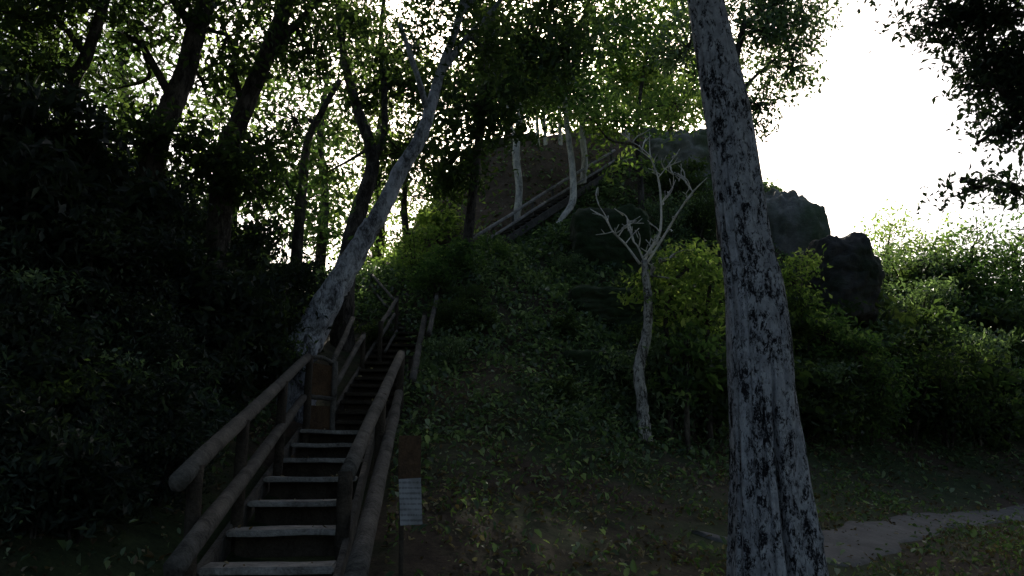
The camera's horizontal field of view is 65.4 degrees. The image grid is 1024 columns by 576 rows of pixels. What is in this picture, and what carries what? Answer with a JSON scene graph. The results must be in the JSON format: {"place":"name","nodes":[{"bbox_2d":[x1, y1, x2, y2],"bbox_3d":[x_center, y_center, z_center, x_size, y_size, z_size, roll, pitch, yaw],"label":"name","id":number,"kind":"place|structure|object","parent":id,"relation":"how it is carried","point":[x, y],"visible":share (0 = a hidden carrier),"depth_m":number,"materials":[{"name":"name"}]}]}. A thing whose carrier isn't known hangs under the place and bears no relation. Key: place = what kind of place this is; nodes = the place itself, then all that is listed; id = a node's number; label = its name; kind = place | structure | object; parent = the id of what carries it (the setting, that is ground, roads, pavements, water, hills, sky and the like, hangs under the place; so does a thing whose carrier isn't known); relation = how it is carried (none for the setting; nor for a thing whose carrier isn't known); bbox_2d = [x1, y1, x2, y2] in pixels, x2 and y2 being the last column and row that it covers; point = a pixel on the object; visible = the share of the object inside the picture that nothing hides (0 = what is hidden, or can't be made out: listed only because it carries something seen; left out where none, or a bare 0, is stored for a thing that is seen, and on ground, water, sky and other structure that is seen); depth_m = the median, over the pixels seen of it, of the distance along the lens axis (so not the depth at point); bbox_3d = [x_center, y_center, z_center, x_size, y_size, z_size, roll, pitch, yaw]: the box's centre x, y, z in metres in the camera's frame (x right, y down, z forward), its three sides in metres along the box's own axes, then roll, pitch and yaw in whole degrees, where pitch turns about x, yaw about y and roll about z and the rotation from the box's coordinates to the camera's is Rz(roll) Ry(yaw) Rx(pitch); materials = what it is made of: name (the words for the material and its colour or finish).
{"place":"outdoors","nodes":[
{"label":"outdoors","id":0,"kind":"place"},
{"bbox_2d":[0,130,1023,575],"bbox_3d":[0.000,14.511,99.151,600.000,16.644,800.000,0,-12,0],"label":"ground","id":1,"kind":"structure","parent":0,"point":[142,536],"depth_m":10.98,"materials":[{"name":"green plant"}]},
{"bbox_2d":[0,240,39,315],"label":"shrub","id":2,"kind":"object","parent":1,"relation":"on","point":[12,293],"visible":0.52,"depth_m":7.45,"materials":[{"name":"green plant"}]},
{"bbox_2d":[0,207,52,293],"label":"shrub","id":3,"kind":"object","parent":1,"relation":"on","point":[14,243],"visible":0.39,"depth_m":7.97,"materials":[{"name":"green plant"}]},
{"bbox_2d":[0,282,68,382],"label":"shrub","id":4,"kind":"object","parent":1,"relation":"on","point":[8,319],"visible":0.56,"depth_m":7.18,"materials":[{"name":"green plant"}]},
{"bbox_2d":[0,54,91,205],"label":"shrub","id":5,"kind":"object","parent":1,"relation":"on","point":[11,97],"visible":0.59,"depth_m":8.79,"materials":[{"name":"green plant"}]},
{"bbox_2d":[0,319,102,410],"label":"shrub","id":6,"kind":"object","parent":1,"relation":"on","point":[40,361],"visible":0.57,"depth_m":6.89,"materials":[{"name":"green plant"}]},
{"bbox_2d":[0,243,111,319],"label":"shrub","id":7,"kind":"object","parent":1,"relation":"on","point":[58,260],"visible":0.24,"depth_m":8.27,"materials":[{"name":"green plant"}]},
{"bbox_2d":[0,264,113,343],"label":"shrub","id":8,"kind":"object","parent":1,"relation":"on","point":[39,277],"visible":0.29,"depth_m":7.79,"materials":[{"name":"green plant"}]},
{"bbox_2d":[2,294,112,362],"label":"shrub","id":9,"kind":"object","parent":1,"relation":"on","point":[53,325],"visible":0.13,"depth_m":7.48,"materials":[{"name":"green plant"}]},
{"bbox_2d":[0,358,130,431],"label":"shrub","id":10,"kind":"object","parent":1,"relation":"on","point":[61,391],"visible":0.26,"depth_m":6.73,"materials":[{"name":"green plant"}]},
{"bbox_2d":[3,327,127,418],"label":"shrub","id":11,"kind":"object","parent":1,"relation":"on","point":[86,351],"visible":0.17,"depth_m":7.34,"materials":[{"name":"green plant"}]},
{"bbox_2d":[0,74,138,211],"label":"shrub","id":12,"kind":"object","parent":1,"relation":"on","point":[79,106],"visible":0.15,"depth_m":9.42,"materials":[{"name":"green plant"}]},
{"bbox_2d":[1,256,147,346],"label":"shrub","id":13,"kind":"object","parent":1,"relation":"on","point":[84,306],"visible":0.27,"depth_m":8.36,"materials":[{"name":"green plant"}]},
{"bbox_2d":[0,0,161,117],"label":"forest tree","id":14,"kind":"object","parent":1,"relation":"on","point":[33,21],"visible":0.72,"depth_m":10.77,"materials":[{"name":"green plant"}]},
{"bbox_2d":[0,97,164,257],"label":"shrub","id":15,"kind":"object","parent":1,"relation":"on","point":[98,133],"visible":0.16,"depth_m":9.58,"materials":[{"name":"green plant"}]},
{"bbox_2d":[18,350,152,455],"bbox_3d":[-3.954,1.139,7.205,1.283,1.337,1.387,5,-13,-21],"label":"shrub","id":16,"kind":"object","parent":1,"relation":"on","point":[81,402],"visible":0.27,"depth_m":7.11,"materials":[{"name":"green plant"}]},
{"bbox_2d":[10,449,172,550],"bbox_3d":[-3.329,1.694,6.318,1.226,0.966,1.129,9,-15,-35],"label":"shrub","id":17,"kind":"object","parent":1,"relation":"on","point":[121,503],"visible":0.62,"depth_m":6.16,"materials":[{"name":"green plant"}]},
{"bbox_2d":[9,191,184,317],"bbox_3d":[-4.912,-0.174,9.267,2.199,1.693,2.485,1,-12,-3],"label":"shrub","id":18,"kind":"object","parent":1,"relation":"on","point":[114,248],"visible":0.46,"depth_m":8.78,"materials":[{"name":"green plant"}]},
{"bbox_2d":[41,295,152,376],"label":"shrub","id":19,"kind":"object","parent":1,"relation":"on","point":[112,342],"visible":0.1,"depth_m":8.17,"materials":[{"name":"green plant"}]},
{"bbox_2d":[43,0,203,154],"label":"forest tree","id":20,"kind":"object","parent":1,"relation":"on","point":[111,61],"visible":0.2,"depth_m":28.26,"materials":[{"name":"green plant"}]},
{"bbox_2d":[66,322,203,417],"bbox_3d":[-4.059,1.022,8.113,1.534,1.208,1.457,-1,-12,7],"label":"shrub","id":21,"kind":"object","parent":1,"relation":"on","point":[125,368],"visible":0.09,"depth_m":7.96,"materials":[{"name":"green plant"}]},
{"bbox_2d":[79,289,200,390],"bbox_3d":[-4.342,0.707,9.003,1.685,1.488,1.919,8,-14,-32],"label":"shrub","id":22,"kind":"object","parent":1,"relation":"on","point":[164,325],"visible":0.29,"depth_m":8.67,"materials":[{"name":"green plant"}]},
{"bbox_2d":[100,332,234,417],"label":"shrub","id":23,"kind":"object","parent":1,"relation":"on","point":[183,353],"visible":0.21,"depth_m":8.51,"materials":[{"name":"green plant"}]},
{"bbox_2d":[64,0,309,188],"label":"forest tree","id":24,"kind":"object","parent":1,"relation":"on","point":[164,118],"visible":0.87,"depth_m":11.92,"materials":[{"name":"green plant"}]},
{"bbox_2d":[155,331,281,428],"bbox_3d":[-3.962,1.254,9.727,1.863,1.546,1.705,11,-16,-42],"label":"shrub","id":25,"kind":"object","parent":1,"relation":"on","point":[230,381],"visible":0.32,"depth_m":9.84,"materials":[{"name":"green plant"}]},
{"bbox_2d":[140,0,315,223],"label":"forest tree","id":26,"kind":"object","parent":1,"relation":"on","point":[213,109],"visible":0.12,"depth_m":27.11,"materials":[{"name":"green plant"}]},
{"bbox_2d":[181,199,291,309],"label":"shrub","id":27,"kind":"object","parent":1,"relation":"on","point":[260,238],"visible":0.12,"depth_m":13.88,"materials":[{"name":"green plant"}]},
{"bbox_2d":[121,0,392,270],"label":"forest tree","id":28,"kind":"object","parent":1,"relation":"on","point":[224,174],"visible":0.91,"depth_m":12.91,"materials":[{"name":"green plant"}]},
{"bbox_2d":[225,273,318,395],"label":"shrub","id":29,"kind":"object","parent":1,"relation":"on","point":[293,341],"visible":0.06,"depth_m":11.79,"materials":[{"name":"green plant"}]},
{"bbox_2d":[188,67,356,335],"bbox_3d":[-4.544,-1.411,15.389,3.440,6.577,2.990,8,-14,-32],"label":"forest tree","id":30,"kind":"object","parent":1,"relation":"on","point":[300,200],"visible":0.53,"depth_m":15.59,"materials":[{"name":"green plant"}]},
{"bbox_2d":[163,350,404,575],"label":"wooden stairs","id":31,"kind":"structure","parent":1,"relation":"on","point":[309,484],"depth_m":7.72,"materials":[{"name":"brown wood"}]},
{"bbox_2d":[232,231,341,356],"bbox_3d":[-4.298,0.305,13.558,2.884,2.519,2.505,11,-16,-41],"label":"shrub","id":32,"kind":"object","parent":1,"relation":"on","point":[302,272],"visible":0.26,"depth_m":13.69,"materials":[{"name":"green plant"}]},
{"bbox_2d":[243,2,398,270],"bbox_3d":[-7.177,-5.047,29.795,5.434,12.198,6.671,-9,-15,35],"label":"forest tree","id":33,"kind":"object","parent":1,"relation":"on","point":[320,239],"visible":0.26,"depth_m":29.47,"materials":[{"name":"green plant"}]},
{"bbox_2d":[276,0,462,351],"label":"forked tree","id":34,"kind":"object","parent":1,"relation":"on","point":[373,149],"visible":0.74,"depth_m":18.36,"materials":[{"name":"green plant"}]},
{"bbox_2d":[352,318,399,352],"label":"shrub","id":35,"kind":"object","parent":1,"relation":"on","point":[375,330],"visible":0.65,"depth_m":16.79,"materials":[{"name":"green plant"}]},
{"bbox_2d":[311,38,451,268],"bbox_3d":[-5.028,-4.869,32.092,7.029,10.806,5.632,7,-14,-29],"label":"forest tree","id":36,"kind":"object","parent":1,"relation":"on","point":[380,234],"visible":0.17,"depth_m":31.02,"materials":[{"name":"green plant"}]},
{"bbox_2d":[329,293,438,434],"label":"wooden stairs","id":37,"kind":"structure","parent":1,"relation":"on","point":[358,390],"depth_m":14.55,"materials":[{"name":"brown wood"}]},
{"bbox_2d":[398,436,422,575],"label":"sign post","id":38,"kind":"object","parent":1,"relation":"on","point":[410,483],"visible":1,"depth_m":6.42,"materials":[{"name":"brown wood"}]},
{"bbox_2d":[275,0,550,423],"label":"leaning tree","id":39,"kind":"object","parent":1,"relation":"on","point":[332,292],"visible":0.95,"depth_m":14.84,"materials":[{"name":"grey plant"}]},
{"bbox_2d":[379,221,448,278],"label":"shrub","id":40,"kind":"object","parent":1,"relation":"on","point":[408,261],"visible":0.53,"depth_m":20.75,"materials":[{"name":"green plant"}]},
{"bbox_2d":[359,144,489,266],"bbox_3d":[-2.774,-2.154,24.271,4.135,5.060,4.648,0,-12,0],"label":"forest tree","id":41,"kind":"object","parent":1,"relation":"on","point":[405,218],"visible":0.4,"depth_m":24.26,"materials":[{"name":"green plant"}]},
{"bbox_2d":[397,250,471,296],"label":"shrub","id":42,"kind":"object","parent":1,"relation":"on","point":[431,276],"visible":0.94,"depth_m":18.88,"materials":[{"name":"green plant"}]},
{"bbox_2d":[418,331,471,374],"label":"shrub","id":43,"kind":"object","parent":1,"relation":"on","point":[454,343],"visible":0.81,"depth_m":15.23,"materials":[{"name":"green plant"}]},
{"bbox_2d":[417,295,475,334],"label":"shrub","id":44,"kind":"object","parent":1,"relation":"on","point":[444,316],"visible":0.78,"depth_m":17.23,"materials":[{"name":"green plant"}]},
{"bbox_2d":[420,235,488,276],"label":"shrub","id":45,"kind":"object","parent":1,"relation":"on","point":[462,246],"visible":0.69,"depth_m":19.54,"materials":[{"name":"green plant"}]},
{"bbox_2d":[460,304,498,335],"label":"shrub","id":46,"kind":"object","parent":1,"relation":"on","point":[477,315],"visible":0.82,"depth_m":16.93,"materials":[{"name":"green plant"}]},
{"bbox_2d":[388,0,631,255],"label":"forest tree","id":47,"kind":"object","parent":1,"relation":"on","point":[554,43],"visible":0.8,"depth_m":21.34,"materials":[{"name":"green plant"}]},
{"bbox_2d":[0,127,1023,575],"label":"ground cover","id":48,"kind":"object","parent":1,"relation":"on","point":[518,267],"visible":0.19,"depth_m":16.40,"materials":[{"name":"green plant"}]},
{"bbox_2d":[0,133,1023,575],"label":"leaf litter","id":49,"kind":"object","parent":1,"relation":"on","point":[648,509],"visible":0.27,"depth_m":11.06,"materials":[{"name":"brown plant"}]},
{"bbox_2d":[439,0,624,224],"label":"pale trunk tree","id":50,"kind":"object","parent":1,"relation":"on","point":[516,158],"visible":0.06,"depth_m":27.15,"materials":[{"name":"green plant"}]},
{"bbox_2d":[473,147,625,247],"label":"wooden stairs","id":51,"kind":"structure","parent":1,"relation":"on","point":[541,212],"depth_m":26.81,"materials":[{"name":"brown wood"}]},
{"bbox_2d":[523,0,660,222],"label":"pale trunk tree","id":52,"kind":"object","parent":1,"relation":"on","point":[573,181],"visible":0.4,"depth_m":27.94,"materials":[{"name":"green plant"}]},
{"bbox_2d":[570,204,651,276],"bbox_3d":[2.997,-1.021,24.351,2.491,2.571,2.786,0,-12,0],"label":"rock","id":53,"kind":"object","parent":1,"relation":"on","point":[586,225],"depth_m":23.18,"materials":[{"name":"stone"}]},
{"bbox_2d":[563,347,661,396],"bbox_3d":[2.116,2.109,17.239,2.170,1.525,2.497,0,-12,0],"label":"rock","id":54,"kind":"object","parent":1,"relation":"on","point":[580,356],"depth_m":16.21,"materials":[{"name":"stone"}]},
{"bbox_2d":[567,284,658,338],"bbox_3d":[2.521,0.863,20.451,2.342,1.487,2.928,0,-12,0],"label":"rock","id":55,"kind":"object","parent":1,"relation":"on","point":[602,301],"depth_m":19.22,"materials":[{"name":"stone"}]},
{"bbox_2d":[540,0,733,210],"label":"forest tree","id":56,"kind":"object","parent":1,"relation":"on","point":[605,125],"visible":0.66,"depth_m":27.78,"materials":[{"name":"green plant"}]},
{"bbox_2d":[564,0,727,186],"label":"pale trunk tree","id":57,"kind":"object","parent":1,"relation":"on","point":[584,164],"visible":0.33,"depth_m":29.85,"materials":[{"name":"green plant"}]},
{"bbox_2d":[535,32,764,132],"bbox_3d":[6.768,-9.316,39.995,11.737,7.545,6.838,-2,-12,9],"label":"forest tree","id":58,"kind":"object","parent":1,"relation":"on","point":[683,102],"visible":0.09,"depth_m":39.58,"materials":[{"name":"green plant"}]},
{"bbox_2d":[591,129,715,442],"bbox_3d":[2.808,-0.227,15.272,2.230,6.314,1.700,10,-15,-39],"label":"bare tree","id":59,"kind":"object","parent":1,"relation":"on","point":[642,404],"visible":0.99,"depth_m":15.27,"materials":[{"name":"white plant"}]},
{"bbox_2d":[591,320,725,439],"bbox_3d":[2.891,1.957,15.647,2.492,2.588,2.615,8,-14,-32],"label":"shrub","id":60,"kind":"object","parent":1,"relation":"on","point":[655,404],"visible":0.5,"depth_m":15.25,"materials":[{"name":"green plant"}]},
{"bbox_2d":[609,239,723,440],"bbox_3d":[3.047,0.993,15.279,2.418,4.076,1.828,0,-12,0],"label":"tree","id":61,"kind":"object","parent":1,"relation":"on","point":[665,311],"visible":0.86,"depth_m":15.32,"materials":[{"name":"green plant"}]},
{"bbox_2d":[637,190,705,240],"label":"shrub","id":62,"kind":"object","parent":1,"relation":"on","point":[665,223],"visible":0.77,"depth_m":27.61,"materials":[{"name":"green plant"}]},
{"bbox_2d":[633,151,711,207],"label":"shrub","id":63,"kind":"object","parent":1,"relation":"on","point":[681,185],"visible":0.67,"depth_m":29.99,"materials":[{"name":"green plant"}]},
{"bbox_2d":[627,318,726,454],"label":"tree","id":64,"kind":"object","parent":1,"relation":"on","point":[702,351],"visible":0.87,"depth_m":14.74,"materials":[{"name":"green plant"}]},
{"bbox_2d":[642,128,711,178],"bbox_3d":[7.688,-4.660,34.723,5.069,3.953,4.771,0,-12,0],"label":"boulder","id":65,"kind":"object","parent":1,"relation":"on","point":[688,145],"visible":0.24,"depth_m":32.77,"materials":[{"name":"stone"}]},
{"bbox_2d":[631,353,728,440],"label":"shrub","id":66,"kind":"object","parent":1,"relation":"on","point":[718,396],"visible":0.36,"depth_m":15.37,"materials":[{"name":"green plant"}]},
{"bbox_2d":[671,185,716,240],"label":"shrub","id":67,"kind":"object","parent":1,"relation":"on","point":[703,220],"visible":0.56,"depth_m":28.56,"materials":[{"name":"green plant"}]},
{"bbox_2d":[666,229,725,452],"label":"tree","id":68,"kind":"object","parent":1,"relation":"on","point":[706,311],"visible":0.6,"depth_m":15.95,"materials":[{"name":"green plant"}]},
{"bbox_2d":[635,0,860,340],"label":"forest tree","id":69,"kind":"object","parent":1,"relation":"on","point":[776,36],"visible":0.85,"depth_m":20.48,"materials":[{"name":"green plant"}]},
{"bbox_2d":[687,0,828,575],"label":"tree","id":70,"kind":"object","parent":1,"relation":"on","point":[774,528],"visible":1,"depth_m":6.83,"materials":[{"name":"grey plant"}]},
{"bbox_2d":[712,287,823,360],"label":"shrub","id":71,"kind":"object","parent":1,"relation":"on","point":[792,299],"visible":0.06,"depth_m":20.03,"materials":[{"name":"green plant"}]},
{"bbox_2d":[765,187,830,259],"bbox_3d":[10.927,-0.637,31.675,3.135,7.063,4.687,0,-12,0],"label":"large boulder","id":72,"kind":"object","parent":1,"relation":"on","point":[796,221],"visible":0.32,"depth_m":30.02,"materials":[{"name":"grey stone"}]},
{"bbox_2d":[777,244,846,350],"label":"tree","id":73,"kind":"object","parent":1,"relation":"on","point":[809,268],"visible":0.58,"depth_m":21.06,"materials":[{"name":"green plant"}]},
{"bbox_2d":[794,356,837,430],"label":"shrub","id":74,"kind":"object","parent":1,"relation":"on","point":[806,375],"visible":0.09,"depth_m":18.61,"materials":[{"name":"green plant"}]},
{"bbox_2d":[795,349,868,438],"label":"shrub","id":75,"kind":"object","parent":1,"relation":"on","point":[832,369],"visible":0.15,"depth_m":19.32,"materials":[{"name":"green plant"}]},
{"bbox_2d":[801,232,884,333],"bbox_3d":[10.138,-0.068,24.556,2.134,3.197,2.769,0,-12,0],"label":"boulder","id":76,"kind":"object","parent":1,"relation":"on","point":[855,270],"visible":0.6,"depth_m":23.54,"materials":[{"name":"grey stone"}]},
{"bbox_2d":[792,302,895,445],"bbox_3d":[8.020,2.319,20.474,3.904,3.916,2.504,0,-12,0],"label":"tree","id":77,"kind":"object","parent":1,"relation":"on","point":[843,345],"visible":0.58,"depth_m":20.42,"materials":[{"name":"green plant"}]},
{"bbox_2d":[823,291,914,376],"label":"shrub","id":78,"kind":"object","parent":1,"relation":"on","point":[889,314],"visible":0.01,"depth_m":23.42,"materials":[{"name":"green plant"}]},
{"bbox_2d":[820,347,924,450],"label":"shrub","id":79,"kind":"object","parent":1,"relation":"on","point":[877,420],"visible":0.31,"depth_m":20.64,"materials":[{"name":"green plant"}]},
{"bbox_2d":[829,315,931,417],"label":"shrub","id":80,"kind":"object","parent":1,"relation":"on","point":[891,329],"visible":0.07,"depth_m":22.76,"materials":[{"name":"green plant"}]},
{"bbox_2d":[834,354,939,447],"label":"shrub","id":81,"kind":"object","parent":1,"relation":"on","point":[902,391],"visible":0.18,"depth_m":21.24,"materials":[{"name":"green plant"}]},
{"bbox_2d":[854,197,945,298],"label":"bush","id":82,"kind":"object","parent":1,"relation":"on","point":[889,229],"visible":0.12,"depth_m":38.72,"materials":[{"name":"green plant"}]},
{"bbox_2d":[859,322,955,409],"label":"shrub","id":83,"kind":"object","parent":1,"relation":"on","point":[902,349],"visible":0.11,"depth_m":23.63,"materials":[{"name":"green plant"}]},
{"bbox_2d":[874,236,963,309],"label":"shrub","id":84,"kind":"object","parent":1,"relation":"on","point":[894,262],"visible":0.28,"depth_m":33.88,"materials":[{"name":"green plant"}]},
{"bbox_2d":[875,298,979,367],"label":"shrub","id":85,"kind":"object","parent":1,"relation":"on","point":[933,327],"visible":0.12,"depth_m":26.08,"materials":[{"name":"green plant"}]},
{"bbox_2d":[837,0,1023,217],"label":"forest tree","id":86,"kind":"object","parent":1,"relation":"on","point":[998,68],"visible":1,"depth_m":10.72,"materials":[{"name":"green plant"}]},
{"bbox_2d":[878,273,982,337],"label":"shrub","id":87,"kind":"object","parent":1,"relation":"on","point":[924,293],"visible":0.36,"depth_m":29.85,"materials":[{"name":"green plant"}]},
{"bbox_2d":[883,250,977,297],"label":"shrub","id":88,"kind":"object","parent":1,"relation":"on","point":[908,272],"visible":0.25,"depth_m":34.30,"materials":[{"name":"green plant"}]},
{"bbox_2d":[877,346,986,447],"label":"shrub","id":89,"kind":"object","parent":1,"relation":"on","point":[917,406],"visible":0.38,"depth_m":22.73,"materials":[{"name":"green plant"}]},
{"bbox_2d":[887,344,988,418],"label":"shrub","id":90,"kind":"object","parent":1,"relation":"on","point":[958,383],"visible":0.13,"depth_m":23.65,"materials":[{"name":"green plant"}]},
{"bbox_2d":[882,211,1009,303],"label":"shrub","id":91,"kind":"object","parent":1,"relation":"on","point":[931,243],"visible":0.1,"depth_m":36.74,"materials":[{"name":"green plant"}]},
{"bbox_2d":[898,268,997,319],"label":"shrub","id":92,"kind":"object","parent":1,"relation":"on","point":[972,280],"visible":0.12,"depth_m":32.07,"materials":[{"name":"green plant"}]},
{"bbox_2d":[890,337,1023,450],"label":"shrub","id":93,"kind":"object","parent":1,"relation":"on","point":[975,415],"visible":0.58,"depth_m":23.07,"materials":[{"name":"green plant"}]},
{"bbox_2d":[903,199,1023,329],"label":"forest tree","id":94,"kind":"object","parent":1,"relation":"on","point":[976,268],"visible":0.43,"depth_m":33.85,"materials":[{"name":"green plant"}]},
{"bbox_2d":[921,306,1023,390],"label":"shrub","id":95,"kind":"object","parent":1,"relation":"on","point":[976,337],"visible":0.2,"depth_m":25.85,"materials":[{"name":"green plant"}]},
{"bbox_2d":[922,347,1023,451],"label":"shrub","id":96,"kind":"object","parent":1,"relation":"on","point":[996,368],"visible":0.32,"depth_m":23.92,"materials":[{"name":"green plant"}]},
{"bbox_2d":[936,304,1023,345],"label":"shrub","id":97,"kind":"object","parent":1,"relation":"on","point":[995,322],"visible":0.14,"depth_m":30.10,"materials":[{"name":"green plant"}]},
{"bbox_2d":[950,293,1023,352],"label":"shrub","id":98,"kind":"object","parent":1,"relation":"on","point":[1012,310],"visible":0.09,"depth_m":30.39,"materials":[{"name":"green plant"}]},
{"bbox_2d":[953,207,1023,333],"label":"forest tree","id":99,"kind":"object","parent":1,"relation":"on","point":[1019,237],"visible":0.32,"depth_m":32.83,"materials":[{"name":"green plant"}]},
{"bbox_2d":[968,368,1023,442],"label":"shrub","id":100,"kind":"object","parent":1,"relation":"on","point":[1015,390],"visible":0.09,"depth_m":24.32,"materials":[{"name":"green plant"}]},
{"bbox_2d":[3,0,1023,282],"label":"sky","id":101,"kind":"structure","parent":0,"point":[874,129],"materials":[{"name":"white"}]},
{"bbox_2d":[691,504,1023,566],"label":"dirt path","id":102,"kind":"structure","parent":0,"point":[867,539],"depth_m":11.99,"materials":[{"name":"grey soil"}]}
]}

